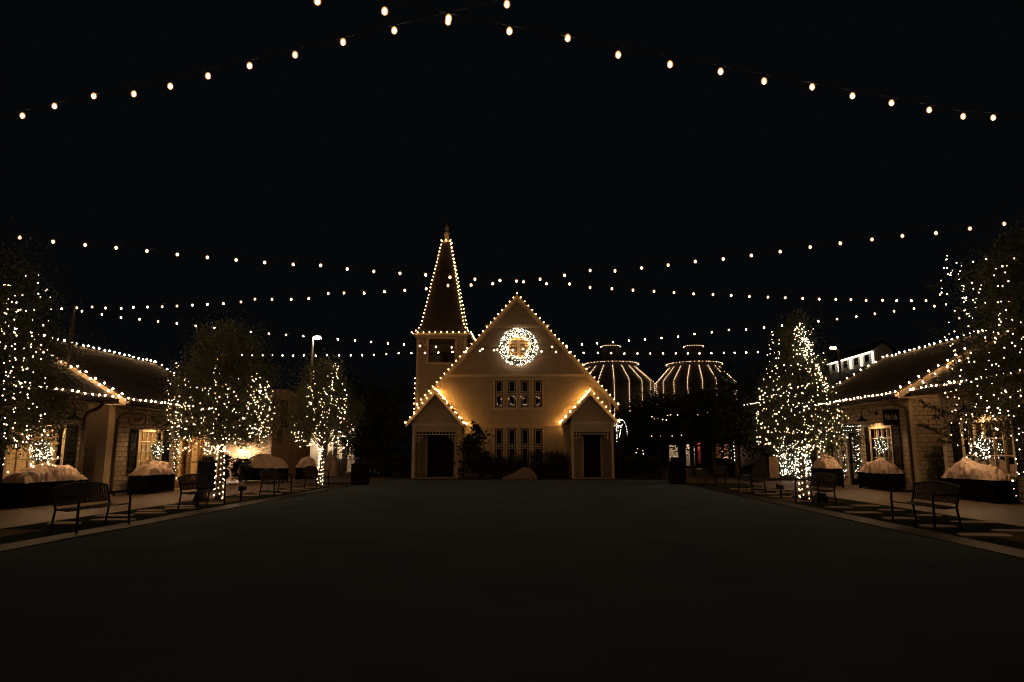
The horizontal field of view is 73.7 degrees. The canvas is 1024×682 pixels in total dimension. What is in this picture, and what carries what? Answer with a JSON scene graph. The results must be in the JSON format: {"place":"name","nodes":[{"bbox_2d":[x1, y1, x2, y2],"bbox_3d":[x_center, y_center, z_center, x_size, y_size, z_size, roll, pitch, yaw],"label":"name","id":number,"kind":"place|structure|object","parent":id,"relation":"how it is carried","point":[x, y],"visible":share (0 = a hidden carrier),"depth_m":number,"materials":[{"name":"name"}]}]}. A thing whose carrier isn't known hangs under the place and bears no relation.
{"place":"outdoors","nodes":[
{"label":"outdoors","id":0,"kind":"place"},
{"bbox_2d":[0,483,349,544],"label":"turf strip","id":1,"kind":"object","parent":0,"point":[86,524],"visible":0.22,"depth_m":14.88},
{"bbox_2d":[0,529,44,537],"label":"tree pit","id":2,"kind":"object","parent":1,"relation":"on","point":[6,532],"visible":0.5,"depth_m":12.56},
{"bbox_2d":[48,482,131,533],"bbox_3d":[-8.213,3.212,13.352,0.604,0.895,1.666,0,-9,2],"label":"park bench","id":3,"kind":"object","parent":1,"relation":"on","point":[58,496],"visible":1,"depth_m":13.31,"materials":[{"name":"black metal"}]},
{"bbox_2d":[177,473,225,509],"bbox_3d":[-8.327,4.017,18.343,0.604,0.895,1.666,0,-9,1],"label":"park bench","id":4,"kind":"object","parent":1,"relation":"on","point":[197,484],"visible":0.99,"depth_m":18.24,"materials":[{"name":"black metal"}]},
{"bbox_2d":[181,498,253,502],"bbox_3d":[-9.063,4.930,20.909,1.600,0.122,1.800,0,-9,2],"label":"tree pit","id":5,"kind":"object","parent":1,"relation":"on","point":[212,500],"visible":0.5,"depth_m":20.68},
{"bbox_2d":[259,469,291,495],"bbox_3d":[-8.182,4.869,23.624,0.604,0.895,1.666,0,-9,2],"label":"park bench","id":6,"kind":"object","parent":1,"relation":"on","point":[270,476],"visible":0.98,"depth_m":23.54,"materials":[{"name":"black metal"}]},
{"bbox_2d":[303,466,328,488],"bbox_3d":[-8.109,5.617,28.265,0.604,0.895,1.666,0,-9,2],"label":"park bench","id":7,"kind":"object","parent":1,"relation":"on","point":[310,470],"visible":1,"depth_m":28.09,"materials":[{"name":"black metal"}]},
{"bbox_2d":[0,468,399,528],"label":"walkway","id":8,"kind":"structure","parent":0,"point":[13,516],"depth_m":19.64,"materials":[{"name":"concrete"}]},
{"bbox_2d":[0,479,89,507],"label":"planter","id":9,"kind":"object","parent":8,"relation":"on","point":[21,495],"visible":0.7,"depth_m":18.33,"materials":[{"name":"black"}]},
{"bbox_2d":[1,462,86,483],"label":"frost cover","id":10,"kind":"object","parent":9,"relation":"on","point":[45,472],"visible":0.98,"depth_m":19.00,"materials":[{"name":"fabric"}]},
{"bbox_2d":[0,331,118,506],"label":"shop building","id":11,"kind":"structure","parent":8,"relation":"on","point":[73,457],"depth_m":21.05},
{"bbox_2d":[0,423,66,480],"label":"window","id":12,"kind":"structure","parent":11,"relation":"in","point":[64,433],"depth_m":19.84,"materials":[{"name":"beige glass"}]},
{"bbox_2d":[30,438,52,464],"bbox_3d":[-13.535,3.172,19.635,0.219,0.815,0.836,0,-9,2],"label":"wreath","id":13,"kind":"object","parent":11,"relation":"attached to","point":[38,458],"depth_m":19.58,"materials":[{"name":"beige"}]},
{"bbox_2d":[66,304,75,367],"bbox_3d":[-14.919,1.923,22.765,0.280,6.450,0.280,0,-9,2],"label":"pole","id":14,"kind":"object","parent":8,"relation":"on","point":[72,324],"visible":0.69,"depth_m":23.11,"materials":[{"name":"black metal"}]},
{"bbox_2d":[76,309,810,353],"bbox_3d":[-0.158,-0.015,27.351,30.708,0.868,0.211,3,-10,-16],"label":"festoon strand","id":15,"kind":"object","parent":14,"relation":"hanging from","point":[453,345],"visible":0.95,"depth_m":26.83,"materials":[{"name":"beige"}]},
{"bbox_2d":[61,218,1016,308],"bbox_3d":[-0.516,-1.721,17.229,31.238,0.623,0.700,-4,-10,21],"label":"festoon strand","id":16,"kind":"object","parent":14,"relation":"hanging from","point":[571,271],"visible":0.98,"depth_m":16.39,"materials":[{"name":"beige"}]},
{"bbox_2d":[19,333,218,495],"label":"shop building","id":17,"kind":"structure","parent":8,"relation":"on","point":[118,444],"depth_m":24.54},
{"bbox_2d":[128,409,146,424],"bbox_3d":[-13.161,2.673,23.966,0.684,0.575,0.049,0,-9,2],"label":"hanging sign","id":18,"kind":"object","parent":17,"relation":"attached to","point":[136,419],"visible":1,"depth_m":23.95,"materials":[{"name":"paint"}]},
{"bbox_2d":[136,429,163,467],"bbox_3d":[-13.510,4.068,25.355,0.155,1.540,1.630,0,-9,2],"label":"window","id":19,"kind":"structure","parent":17,"relation":"in","point":[141,430],"depth_m":25.26,"materials":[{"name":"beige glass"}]},
{"bbox_2d":[151,440,163,458],"bbox_3d":[-13.326,4.085,25.625,0.222,0.732,0.726,0,-9,2],"label":"window wreath","id":20,"kind":"object","parent":17,"relation":"attached to","point":[156,454],"depth_m":25.55,"materials":[{"name":"beige"}]},
{"bbox_2d":[127,474,175,493],"bbox_3d":[-13.057,5.171,24.760,0.710,0.648,1.960,0,-9,2],"label":"planter","id":21,"kind":"object","parent":8,"relation":"on","point":[144,484],"visible":0.84,"depth_m":24.09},
{"bbox_2d":[129,460,175,475],"bbox_3d":[-13.065,4.607,24.852,0.746,0.536,1.988,0,-9,2],"label":"frost cover","id":22,"kind":"object","parent":21,"relation":"on","point":[153,467],"visible":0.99,"depth_m":24.52,"materials":[{"name":"fabric"}]},
{"bbox_2d":[196,456,217,489],"bbox_3d":[-11.784,5.109,26.347,0.560,1.300,0.560,0,-9,2],"label":"trash bin","id":23,"kind":"object","parent":8,"relation":"on","point":[207,465],"visible":0.71,"depth_m":26.16,"materials":[{"name":"black metal"}]},
{"bbox_2d":[230,456,254,482],"bbox_3d":[-13.057,6.156,32.898,1.059,1.354,1.028,0,-9,2],"label":"shrub","id":24,"kind":"object","parent":8,"relation":"on","point":[235,468],"visible":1,"depth_m":32.78,"materials":[{"name":"green plant"}]},
{"bbox_2d":[241,468,288,480],"bbox_3d":[-12.468,6.729,34.421,2.249,0.648,0.660,0,-9,2],"label":"planter","id":25,"kind":"object","parent":8,"relation":"on","point":[255,471],"visible":0.53,"depth_m":34.13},
{"bbox_2d":[244,453,288,468],"bbox_3d":[-12.467,6.064,34.529,2.281,0.740,0.702,0,-9,2],"label":"frost cover","id":26,"kind":"object","parent":25,"relation":"on","point":[269,461],"visible":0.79,"depth_m":34.29,"materials":[{"name":"fabric"}]},
{"bbox_2d":[295,467,317,479],"bbox_3d":[-10.813,6.967,35.895,0.940,0.648,0.760,0,-9,2],"label":"planter","id":27,"kind":"object","parent":8,"relation":"on","point":[300,474],"visible":0.57,"depth_m":35.56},
{"bbox_2d":[296,456,316,467],"bbox_3d":[-10.820,6.377,35.989,0.965,0.587,0.793,0,-9,2],"label":"frost cover","id":28,"kind":"object","parent":27,"relation":"on","point":[306,461],"visible":0.96,"depth_m":35.78,"materials":[{"name":"fabric"}]},
{"bbox_2d":[323,451,338,475],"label":"frost cover","id":29,"kind":"object","parent":8,"relation":"on","point":[330,465],"visible":0.95,"depth_m":41.49,"materials":[{"name":"fabric"}]},
{"bbox_2d":[335,459,347,473],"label":"round planter","id":30,"kind":"object","parent":8,"relation":"on","point":[341,466],"visible":0.84,"depth_m":45.37,"materials":[{"name":"white paint"}]},
{"bbox_3d":[-13.596,0.213,11.998,0.280,6.400,0.280,0,-9,2],"label":"pole","id":31,"kind":"object","parent":8,"relation":"on","visible":0},
{"bbox_2d":[0,0,508,117],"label":"festoon strand","id":32,"kind":"object","parent":31,"relation":"hanging from","point":[249,67],"visible":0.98,"depth_m":7.69,"materials":[{"name":"beige"}]},
{"bbox_2d":[223,454,231,480],"bbox_3d":[-13.370,5.968,31.938,0.488,1.394,0.592,0,-9,2],"label":"shrub","id":33,"kind":"object","parent":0,"point":[227,458],"visible":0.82,"depth_m":31.88,"materials":[{"name":"green plant"}]},
{"bbox_2d":[211,389,310,478],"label":"tan building","id":34,"kind":"structure","parent":0,"point":[290,456],"depth_m":38.26,"materials":[{"name":"paint"}]},
{"bbox_2d":[310,423,355,470],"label":"white building","id":35,"kind":"structure","parent":0,"point":[315,454],"depth_m":53.14,"materials":[{"name":"paint"}]},
{"bbox_2d":[356,455,657,478],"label":"ground","id":36,"kind":"structure","parent":0,"point":[642,477],"depth_m":38.13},
{"bbox_2d":[0,217,106,472],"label":"oak tree","id":37,"kind":"object","parent":36,"relation":"on","point":[38,388],"visible":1,"depth_m":12.80,"materials":[{"name":"green plant"}]},
{"bbox_2d":[0,483,353,551],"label":"kerb","id":38,"kind":"structure","parent":36,"relation":"on","point":[38,541],"depth_m":14.15,"materials":[{"name":"concrete"}]},
{"bbox_2d":[130,309,307,499],"bbox_3d":[-8.916,1.952,21.494,5.207,6.097,4.956,-8,-12,41],"label":"oak tree","id":39,"kind":"object","parent":36,"relation":"on","point":[228,418],"visible":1,"depth_m":20.96,"materials":[{"name":"green plant"}]},
{"bbox_2d":[266,345,376,485],"bbox_3d":[-8.298,3.283,30.257,4.848,6.259,4.933,0,-9,2],"label":"oak tree","id":40,"kind":"object","parent":36,"relation":"on","point":[314,409],"visible":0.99,"depth_m":29.71,"materials":[{"name":"green plant"}]},
{"bbox_2d":[320,363,381,455],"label":"dark tree","id":41,"kind":"object","parent":36,"relation":"on","point":[354,381],"visible":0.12,"depth_m":63.09,"materials":[{"name":"green plant"}]},
{"bbox_2d":[319,385,401,463],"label":"dark tree","id":42,"kind":"object","parent":36,"relation":"on","point":[353,443],"visible":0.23,"depth_m":45.72,"materials":[{"name":"green plant"}]},
{"bbox_2d":[339,372,415,474],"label":"dark tree","id":43,"kind":"object","parent":36,"relation":"on","point":[372,448],"visible":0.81,"depth_m":43.20,"materials":[{"name":"green plant"}]},
{"bbox_2d":[453,420,494,478],"bbox_3d":[-2.085,5.960,37.330,2.302,3.222,2.522,0,-9,2],"label":"magnolia tree","id":44,"kind":"object","parent":36,"relation":"on","point":[470,448],"visible":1,"depth_m":37.15,"materials":[{"name":"green plant"}]},
{"bbox_2d":[469,452,528,478],"bbox_3d":[-0.675,6.979,37.989,3.552,1.817,1.688,0,-9,2],"label":"hedge","id":45,"kind":"object","parent":36,"relation":"on","point":[504,465],"visible":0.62,"depth_m":37.90,"materials":[{"name":"green plant"}]},
{"bbox_2d":[406,224,617,478],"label":"church","id":46,"kind":"structure","parent":36,"relation":"on","point":[525,409],"depth_m":39.47,"materials":[{"name":"wood"}]},
{"bbox_2d":[493,427,503,464],"bbox_3d":[-0.750,6.058,39.104,0.697,2.249,0.200,0,-9,2],"label":"window","id":47,"kind":"structure","parent":46,"relation":"in","point":[498,440],"depth_m":39.17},
{"bbox_2d":[493,379,504,409],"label":"window","id":48,"kind":"structure","parent":46,"relation":"in","point":[499,384],"depth_m":39.60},
{"bbox_2d":[506,379,517,409],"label":"window","id":49,"kind":"structure","parent":46,"relation":"in","point":[511,384],"depth_m":39.58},
{"bbox_2d":[506,427,517,465],"bbox_3d":[-0.008,6.054,39.079,0.715,2.249,0.200,0,-9,2],"label":"window","id":50,"kind":"structure","parent":46,"relation":"in","point":[511,432],"depth_m":39.14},
{"bbox_2d":[498,328,537,366],"bbox_3d":[0.364,0.317,39.734,2.375,2.370,0.342,0,-9,2],"label":"wreath","id":51,"kind":"object","parent":46,"relation":"attached to","point":[508,338],"visible":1,"depth_m":39.71,"materials":[{"name":"beige"}]},
{"bbox_2d":[519,379,530,409],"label":"window","id":52,"kind":"structure","parent":46,"relation":"in","point":[524,384],"depth_m":39.56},
{"bbox_2d":[519,427,530,466],"bbox_3d":[0.732,6.050,39.053,0.696,2.249,0.200,0,-9,2],"label":"window","id":53,"kind":"structure","parent":46,"relation":"in","point":[524,432],"depth_m":39.11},
{"bbox_2d":[532,378,543,409],"bbox_3d":[1.500,3.076,39.506,0.731,1.804,0.200,0,-9,2],"label":"window","id":54,"kind":"structure","parent":46,"relation":"in","point":[537,384],"depth_m":39.54,"materials":[{"name":"glass"}]},
{"bbox_2d":[532,427,543,466],"bbox_3d":[1.500,6.045,39.027,0.731,2.249,0.200,0,-9,2],"label":"window","id":55,"kind":"structure","parent":46,"relation":"in","point":[537,432],"depth_m":39.12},
{"bbox_2d":[527,447,571,478],"bbox_3d":[2.111,6.874,37.941,2.766,2.032,1.794,0,-9,2],"label":"hedge","id":56,"kind":"object","parent":36,"relation":"on","point":[556,470],"visible":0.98,"depth_m":37.80,"materials":[{"name":"green plant"}]},
{"bbox_2d":[584,340,655,464],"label":"silo","id":57,"kind":"object","parent":36,"relation":"on","point":[619,382],"visible":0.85,"depth_m":72.52,"materials":[{"name":"metal"}]},
{"bbox_2d":[619,348,684,362],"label":"conveyor bridge","id":58,"kind":"structure","parent":57,"relation":"on","point":[653,354],"depth_m":75.98,"materials":[{"name":"metal"}]},
{"bbox_2d":[613,426,626,467],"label":"shrub","id":59,"kind":"object","parent":36,"relation":"on","point":[620,444],"visible":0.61,"depth_m":42.60,"materials":[{"name":"green plant"}]},
{"bbox_2d":[613,399,667,471],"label":"dark tree","id":60,"kind":"object","parent":36,"relation":"on","point":[639,451],"visible":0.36,"depth_m":48.33,"materials":[{"name":"green plant"}]},
{"bbox_2d":[614,384,697,473],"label":"dark tree","id":61,"kind":"object","parent":36,"relation":"on","point":[645,436],"visible":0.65,"depth_m":45.02,"materials":[{"name":"green plant"}]},
{"bbox_2d":[633,383,731,474],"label":"dark tree","id":62,"kind":"object","parent":36,"relation":"on","point":[667,428],"visible":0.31,"depth_m":42.90,"materials":[{"name":"green plant"}]},
{"bbox_2d":[655,341,735,457],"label":"silo","id":63,"kind":"object","parent":36,"relation":"on","point":[674,377],"visible":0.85,"depth_m":73.12,"materials":[{"name":"metal"}]},
{"bbox_2d":[660,383,765,477],"bbox_3d":[11.871,5.189,39.531,6.431,5.450,5.898,-4,-10,22],"label":"dark tree","id":64,"kind":"object","parent":36,"relation":"on","point":[689,421],"visible":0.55,"depth_m":39.00,"materials":[{"name":"green plant"}]},
{"bbox_2d":[689,359,747,463],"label":"dark tree","id":65,"kind":"object","parent":36,"relation":"on","point":[725,369],"visible":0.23,"depth_m":57.21,"materials":[{"name":"green plant"}]},
{"bbox_2d":[686,381,781,478],"bbox_3d":[12.112,4.854,37.299,5.172,5.402,4.839,-4,-10,22],"label":"dark tree","id":66,"kind":"object","parent":36,"relation":"on","point":[729,426],"visible":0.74,"depth_m":36.72,"materials":[{"name":"green plant"}]},
{"bbox_2d":[725,342,811,460],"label":"dark tree","id":67,"kind":"object","parent":36,"relation":"on","point":[756,371],"visible":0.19,"depth_m":43.60,"materials":[{"name":"green plant"}]},
{"bbox_2d":[737,306,870,499],"bbox_3d":[8.971,1.862,21.212,3.878,6.185,4.461,0,-9,2],"label":"oak tree","id":68,"kind":"object","parent":36,"relation":"on","point":[796,392],"visible":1,"depth_m":21.08,"materials":[{"name":"leaf"},{"name":"bark"}]},
{"bbox_2d":[756,326,847,498],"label":"tree lights","id":69,"kind":"object","parent":68,"relation":"attached to","point":[803,410],"visible":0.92,"depth_m":20.66,"materials":[{"name":"white glass"}]},
{"bbox_2d":[685,483,1023,558],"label":"kerb","id":70,"kind":"structure","parent":36,"relation":"on","point":[999,549],"depth_m":13.41,"materials":[{"name":"concrete"}]},
{"bbox_2d":[913,205,1023,468],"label":"oak tree","id":71,"kind":"object","parent":36,"relation":"on","point":[1007,328],"visible":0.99,"depth_m":12.19,"materials":[{"name":"green plant"}]},
{"bbox_2d":[0,480,1023,681],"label":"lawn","id":72,"kind":"structure","parent":0,"point":[521,581],"depth_m":7.23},
{"bbox_2d":[350,460,370,484],"bbox_3d":[-6.806,5.899,30.679,0.740,1.120,0.740,0,-9,2],"label":"trash bin","id":73,"kind":"object","parent":72,"relation":"on","point":[360,472],"visible":0.99,"depth_m":30.36,"materials":[{"name":"black metal"}]},
{"bbox_2d":[667,457,685,483],"bbox_3d":[7.607,5.990,31.561,0.740,1.220,0.740,0,-9,2],"label":"trash bin","id":74,"kind":"object","parent":72,"relation":"on","point":[676,471],"visible":0.99,"depth_m":31.23,"materials":[{"name":"black metal"}]},
{"bbox_2d":[0,0,1023,454],"label":"sky","id":75,"kind":"structure","parent":0,"point":[539,153],"materials":[{"name":"black"}]},
{"bbox_2d":[502,467,537,478],"bbox_3d":[0.430,7.119,36.750,1.933,0.644,0.959,0,-9,2],"label":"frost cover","id":76,"kind":"object","parent":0,"point":[524,473],"visible":0.98,"depth_m":36.36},
{"bbox_2d":[385,478,665,479],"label":"sidewalk","id":77,"kind":"structure","parent":0,"point":[516,479],"depth_m":36.21,"materials":[{"name":"concrete"}]},
{"bbox_2d":[322,468,737,482],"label":"path beside church","id":78,"kind":"structure","parent":0,"point":[691,478],"depth_m":36.25,"materials":[{"name":"brick"}]},
{"bbox_2d":[740,384,816,472],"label":"building","id":79,"kind":"structure","parent":0,"point":[763,463],"depth_m":49.09,"materials":[{"name":"brown wood"}]},
{"bbox_2d":[636,466,1023,526],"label":"walkway","id":80,"kind":"structure","parent":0,"point":[1008,513],"depth_m":20.82,"materials":[{"name":"concrete"}]},
{"bbox_2d":[662,436,740,467],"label":"shopfront","id":81,"kind":"object","parent":80,"relation":"on","point":[669,454],"visible":0.2,"depth_m":60.67,"materials":[{"name":"paint"}]},
{"bbox_2d":[768,456,779,480],"bbox_3d":[13.271,6.462,34.578,0.547,1.250,0.070,0,-9,2],"label":"display board","id":82,"kind":"object","parent":80,"relation":"on","point":[773,467],"visible":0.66,"depth_m":34.56,"materials":[{"name":"beige paint"}]},
{"bbox_2d":[770,441,814,480],"bbox_3d":[14.427,6.218,35.081,2.528,2.735,1.752,0,-9,2],"label":"lit hedge","id":83,"kind":"object","parent":80,"relation":"on","point":[792,472],"visible":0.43,"depth_m":34.92,"materials":[{"name":"green plant"}]},
{"bbox_2d":[754,340,895,408],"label":"barn","id":84,"kind":"structure","parent":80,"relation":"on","point":[878,350],"depth_m":56.85,"materials":[{"name":"beige paint"}]},
{"bbox_2d":[811,468,843,487],"bbox_3d":[13.381,5.782,28.953,0.760,0.778,1.560,0,-9,2],"label":"planter","id":85,"kind":"object","parent":80,"relation":"on","point":[838,472],"visible":0.58,"depth_m":28.25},
{"bbox_2d":[811,454,841,468],"bbox_3d":[13.376,5.122,29.061,0.793,0.599,1.578,0,-9,2],"label":"frost cover","id":86,"kind":"object","parent":85,"relation":"on","point":[825,463],"visible":0.86,"depth_m":28.68,"materials":[{"name":"fabric"}]},
{"bbox_2d":[857,472,904,490],"bbox_3d":[14.482,5.505,26.830,0.710,0.648,2.360,0,-9,2],"label":"planter","id":87,"kind":"object","parent":80,"relation":"on","point":[888,482],"visible":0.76,"depth_m":26.11,"materials":[{"name":"black"}]},
{"bbox_2d":[858,457,903,473],"bbox_3d":[14.484,4.904,26.929,0.747,0.611,2.379,0,-9,2],"label":"frost cover","id":88,"kind":"object","parent":87,"relation":"on","point":[881,465],"visible":1,"depth_m":26.39,"materials":[{"name":"fabric"}]},
{"bbox_2d":[804,325,1015,491],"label":"shop building","id":89,"kind":"structure","parent":80,"relation":"on","point":[909,443],"depth_m":27.23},
{"bbox_2d":[837,427,863,480],"bbox_3d":[14.803,4.961,29.794,0.430,2.416,1.833,0,-9,2],"label":"door garland","id":90,"kind":"object","parent":89,"relation":"attached to","point":[859,452],"depth_m":29.71,"materials":[{"name":"green"}]},
{"bbox_2d":[848,433,860,484],"bbox_3d":[15.020,5.139,29.759,0.091,2.267,1.194,0,-9,2],"label":"door","id":91,"kind":"structure","parent":89,"relation":"in","point":[853,456],"depth_m":30.00,"materials":[{"name":"paint"}]},
{"bbox_2d":[874,436,886,454],"bbox_3d":[14.737,4.194,27.334,0.224,0.769,0.768,0,-9,2],"label":"window wreath","id":92,"kind":"object","parent":89,"relation":"attached to","point":[880,449],"depth_m":27.26,"materials":[{"name":"green"}]},
{"bbox_2d":[868,425,893,463],"bbox_3d":[14.914,4.278,27.444,0.155,1.690,1.830,0,-9,2],"label":"window","id":93,"kind":"structure","parent":89,"relation":"in","point":[884,431],"depth_m":27.45,"materials":[{"name":"beige glass"}]},
{"bbox_2d":[882,405,899,424],"bbox_3d":[14.455,2.814,25.998,0.683,0.782,0.050,0,-9,2],"label":"hanging sign","id":94,"kind":"object","parent":89,"relation":"attached to","point":[891,416],"visible":0.99,"depth_m":25.97,"materials":[{"name":"paint"}]},
{"bbox_2d":[924,445,944,487],"bbox_3d":[15.223,4.581,24.453,0.708,1.777,0.787,3,-10,-17],"label":"shrub","id":95,"kind":"object","parent":80,"relation":"on","point":[938,467],"visible":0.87,"depth_m":24.43,"materials":[{"name":"green plant"}]},
{"bbox_2d":[956,304,964,359],"bbox_3d":[16.254,2.001,24.343,0.280,6.800,0.280,0,-9,2],"label":"pole","id":96,"kind":"object","parent":80,"relation":"on","point":[959,314],"visible":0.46,"depth_m":24.71,"materials":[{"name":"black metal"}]},
{"bbox_2d":[4,231,953,307],"bbox_3d":[1.665,-1.819,17.811,32.352,0.944,2.032,4,-10,-22],"label":"festoon strand","id":97,"kind":"object","parent":96,"relation":"hanging from","point":[450,275],"visible":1,"depth_m":16.68,"materials":[{"name":"beige"}]},
{"bbox_2d":[282,304,955,355],"bbox_3d":[0.575,-0.151,27.756,31.852,1.072,2.405,-2,-9,15],"label":"festoon strand","id":98,"kind":"object","parent":96,"relation":"hanging from","point":[620,339],"visible":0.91,"depth_m":26.30,"materials":[{"name":"beige"}]},
{"bbox_2d":[909,330,1023,503],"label":"shop building","id":99,"kind":"structure","parent":80,"relation":"on","point":[1011,467],"depth_m":21.73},
{"bbox_2d":[971,435,991,461],"bbox_3d":[14.517,3.309,21.157,0.213,0.849,0.830,0,-9,2],"label":"window wreath","id":100,"kind":"object","parent":99,"relation":"attached to","point":[979,453],"depth_m":21.11,"materials":[{"name":"green"}]},
{"bbox_2d":[960,417,1019,477],"bbox_3d":[14.666,3.265,21.002,0.200,1.740,2.540,0,-9,2],"label":"window","id":101,"kind":"structure","parent":99,"relation":"in","point":[997,458],"depth_m":20.70,"materials":[{"name":"yellow glass"}]},
{"bbox_2d":[939,477,1017,503],"bbox_3d":[14.276,4.559,20.960,0.710,0.648,2.660,0,-9,2],"label":"planter","id":102,"kind":"object","parent":80,"relation":"on","point":[996,491],"visible":0.81,"depth_m":20.02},
{"bbox_2d":[942,457,1015,480],"bbox_3d":[14.277,3.926,21.057,0.749,0.672,2.694,0,-9,2],"label":"frost cover","id":103,"kind":"object","parent":102,"relation":"on","point":[965,468],"visible":0.98,"depth_m":20.77,"materials":[{"name":"fabric"}]},
{"bbox_3d":[14.097,0.107,11.346,0.280,6.400,0.280,0,-9,2],"label":"pole","id":104,"kind":"object","parent":80,"relation":"on","visible":0},
{"bbox_2d":[316,0,1023,119],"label":"festoon strand","id":105,"kind":"object","parent":104,"relation":"hanging from","point":[669,59],"visible":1,"depth_m":7.30,"materials":[{"name":"beige"}]},
{"bbox_2d":[696,483,1023,549],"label":"turf strip","id":106,"kind":"object","parent":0,"point":[977,528],"visible":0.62,"depth_m":15.55,"materials":[{"name":"plant"}]},
{"bbox_2d":[705,465,726,485],"bbox_3d":[9.136,5.984,30.539,0.604,0.895,1.666,0,-9,2],"label":"park bench","id":107,"kind":"object","parent":106,"relation":"on","point":[720,469],"visible":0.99,"depth_m":30.25,"materials":[{"name":"black metal"}]},
{"bbox_2d":[738,467,766,493],"bbox_3d":[8.845,5.109,25.116,0.604,0.895,1.666,0,-9,2],"label":"park bench","id":108,"kind":"object","parent":106,"relation":"on","point":[755,473],"visible":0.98,"depth_m":24.91,"materials":[{"name":"black metal"}]},
{"bbox_2d":[770,498,845,502],"bbox_3d":[8.982,4.926,20.884,1.630,0.122,1.800,0,-9,2],"label":"tree pit","id":109,"kind":"object","parent":106,"relation":"on","point":[791,500],"visible":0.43,"depth_m":20.68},
{"bbox_2d":[794,472,837,506],"bbox_3d":[8.591,4.171,19.296,0.604,0.895,1.666,0,-9,2],"label":"park bench","id":110,"kind":"object","parent":106,"relation":"on","point":[823,477],"visible":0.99,"depth_m":19.19,"materials":[{"name":"black metal"}]},
{"bbox_2d":[890,481,962,530],"bbox_3d":[8.390,3.296,13.869,0.604,0.895,1.666,0,-9,3],"label":"park bench","id":111,"kind":"object","parent":106,"relation":"on","point":[940,494],"visible":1,"depth_m":13.75,"materials":[{"name":"black metal"}]},
{"bbox_2d":[957,533,1012,536],"bbox_3d":[8.453,3.473,12.210,0.922,0.030,0.498,0,-9,2],"label":"stepping stone","id":112,"kind":"object","parent":106,"relation":"on","point":[980,534],"visible":0.9,"depth_m":12.19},
{"bbox_2d":[991,533,1023,542],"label":"tree pit","id":113,"kind":"object","parent":106,"relation":"on","point":[1018,538],"visible":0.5,"depth_m":11.83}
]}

